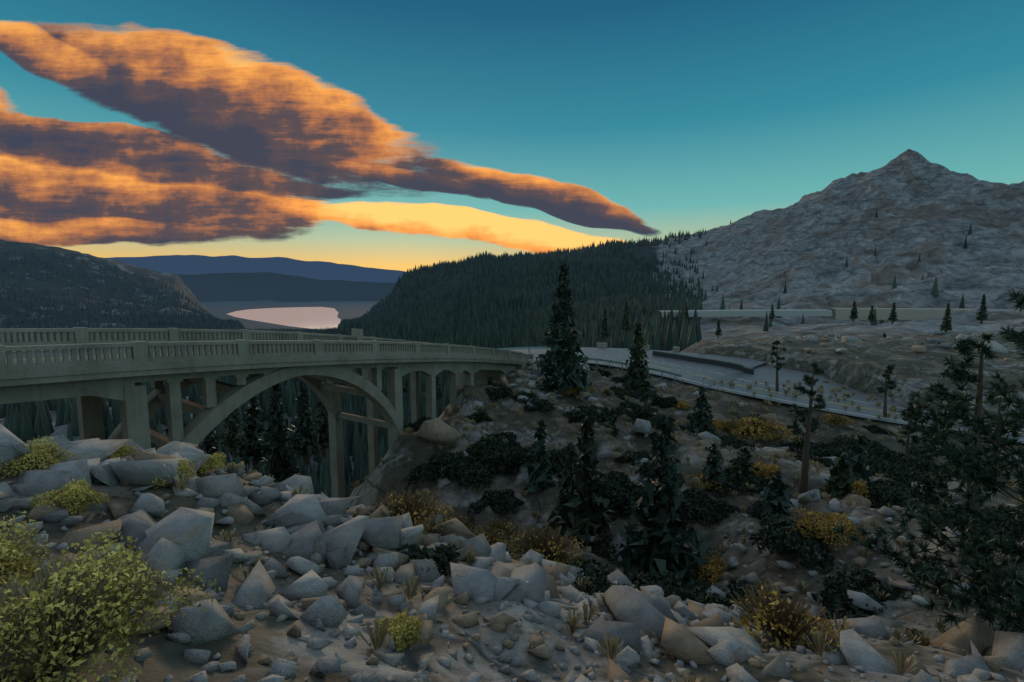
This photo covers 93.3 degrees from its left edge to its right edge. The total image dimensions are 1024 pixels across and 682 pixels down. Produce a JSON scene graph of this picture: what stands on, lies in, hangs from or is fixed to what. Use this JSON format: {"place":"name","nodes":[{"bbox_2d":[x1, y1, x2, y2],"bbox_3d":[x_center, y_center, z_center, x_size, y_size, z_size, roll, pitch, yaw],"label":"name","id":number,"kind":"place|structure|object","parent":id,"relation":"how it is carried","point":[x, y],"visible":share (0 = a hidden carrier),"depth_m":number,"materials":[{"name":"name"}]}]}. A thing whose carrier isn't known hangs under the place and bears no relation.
{"place":"outdoors","nodes":[
{"label":"outdoors","id":0,"kind":"place"},
{"bbox_2d":[107,255,405,282],"bbox_3d":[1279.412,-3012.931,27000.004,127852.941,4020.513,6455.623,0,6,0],"label":"mountain","id":1,"kind":"structure","parent":0,"point":[198,265],"depth_m":29010.85,"materials":[{"name":"blue"}]},
{"bbox_2d":[228,307,340,329],"bbox_3d":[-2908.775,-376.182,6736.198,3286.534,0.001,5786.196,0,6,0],"label":"lake","id":2,"kind":"structure","parent":0,"point":[319,318],"depth_m":6095.46,"materials":[{"name":"pink"}]},
{"bbox_2d":[176,272,395,301],"bbox_3d":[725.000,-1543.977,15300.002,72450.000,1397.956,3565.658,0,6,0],"label":"mountain","id":3,"kind":"structure","parent":0,"point":[256,286],"depth_m":15738.08,"materials":[{"name":"blue"}]},
{"bbox_2d":[200,300,380,329],"bbox_3d":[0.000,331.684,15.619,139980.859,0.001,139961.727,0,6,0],"label":"valley floor","id":4,"kind":"structure","parent":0,"point":[350,310],"depth_m":9304.37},
{"bbox_2d":[0,332,1023,681],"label":"terrain","id":5,"kind":"structure","parent":0,"point":[268,636],"depth_m":21.62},
{"bbox_2d":[0,327,533,497],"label":"bridge","id":6,"kind":"structure","parent":5,"relation":"on","point":[311,360],"depth_m":26.93,"materials":[{"name":"concrete"}]},
{"bbox_2d":[0,330,1023,681],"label":"rocks","id":7,"kind":"object","parent":5,"relation":"on","point":[312,534],"visible":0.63,"depth_m":8.21,"materials":[{"name":"grey stone"}]},
{"bbox_2d":[0,365,1023,681],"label":"shrubs","id":8,"kind":"object","parent":5,"relation":"on","point":[54,619],"visible":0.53,"depth_m":13.48,"materials":[{"name":"green plant"}]},
{"bbox_2d":[164,261,1014,586],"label":"conifer trees","id":9,"kind":"object","parent":5,"relation":"on","point":[678,559],"visible":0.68,"depth_m":30.23,"materials":[{"name":"green plant"}]},
{"bbox_2d":[500,347,681,381],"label":"guardrail","id":10,"kind":"object","parent":5,"relation":"on","point":[624,363],"visible":0.42,"depth_m":67.90,"materials":[{"name":"grey metal"}]},
{"bbox_2d":[597,342,826,373],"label":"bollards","id":11,"kind":"object","parent":5,"relation":"on","point":[675,348],"visible":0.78,"depth_m":81.08,"materials":[{"name":"concrete"}]},
{"bbox_2d":[0,149,1023,474],"bbox_3d":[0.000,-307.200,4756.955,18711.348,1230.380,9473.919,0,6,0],"label":"terrain","id":12,"kind":"structure","parent":0,"point":[810,243],"depth_m":800.12,"materials":[{"name":"grey stone"}]},
{"bbox_2d":[0,210,971,497],"bbox_3d":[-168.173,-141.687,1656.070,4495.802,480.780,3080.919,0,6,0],"label":"forest","id":13,"kind":"object","parent":12,"relation":"on","point":[472,316],"visible":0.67,"depth_m":627.89,"materials":[{"name":"green plant"}]},
{"bbox_2d":[658,309,831,316],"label":"shed","id":14,"kind":"structure","parent":12,"relation":"on","point":[762,312],"depth_m":334.44,"materials":[{"name":"grey concrete"}]},
{"bbox_2d":[832,308,1017,319],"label":"snow shed","id":15,"kind":"structure","parent":12,"relation":"on","point":[902,313],"depth_m":318.71,"materials":[{"name":"beige concrete"}]},
{"bbox_2d":[0,0,1023,271],"label":"sky","id":16,"kind":"structure","parent":0,"point":[400,135],"materials":[{"name":"blue"}]},
{"bbox_2d":[5,346,1023,442],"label":"road","id":17,"kind":"structure","parent":0,"point":[762,374],"depth_m":63.61,"materials":[{"name":"grey asphalt"}]},
{"bbox_2d":[5,346,925,411],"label":"line","id":18,"kind":"object","parent":17,"relation":"on","point":[619,356],"visible":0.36,"depth_m":60.61,"materials":[{"name":"white paint"}]},
{"bbox_2d":[6,352,1019,432],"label":"line","id":19,"kind":"object","parent":17,"relation":"on","point":[665,368],"visible":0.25,"depth_m":56.45,"materials":[{"name":"orange paint"}]},
{"bbox_2d":[13,353,1022,432],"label":"line","id":20,"kind":"object","parent":17,"relation":"on","point":[656,366],"visible":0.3,"depth_m":55.07,"materials":[{"name":"orange paint"}]},
{"bbox_2d":[652,351,753,374],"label":"retaining wall","id":21,"kind":"structure","parent":17,"relation":"on","point":[737,366],"depth_m":72.20,"materials":[{"name":"grey"}]},
{"bbox_2d":[587,361,1019,439],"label":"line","id":22,"kind":"object","parent":17,"relation":"on","point":[801,403],"visible":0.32,"depth_m":54.58,"materials":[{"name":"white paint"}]},
{"bbox_2d":[771,289,1023,632],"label":"pine","id":23,"kind":"object","parent":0,"point":[1008,617],"depth_m":10.57,"materials":[{"name":"green plant"}]}
]}

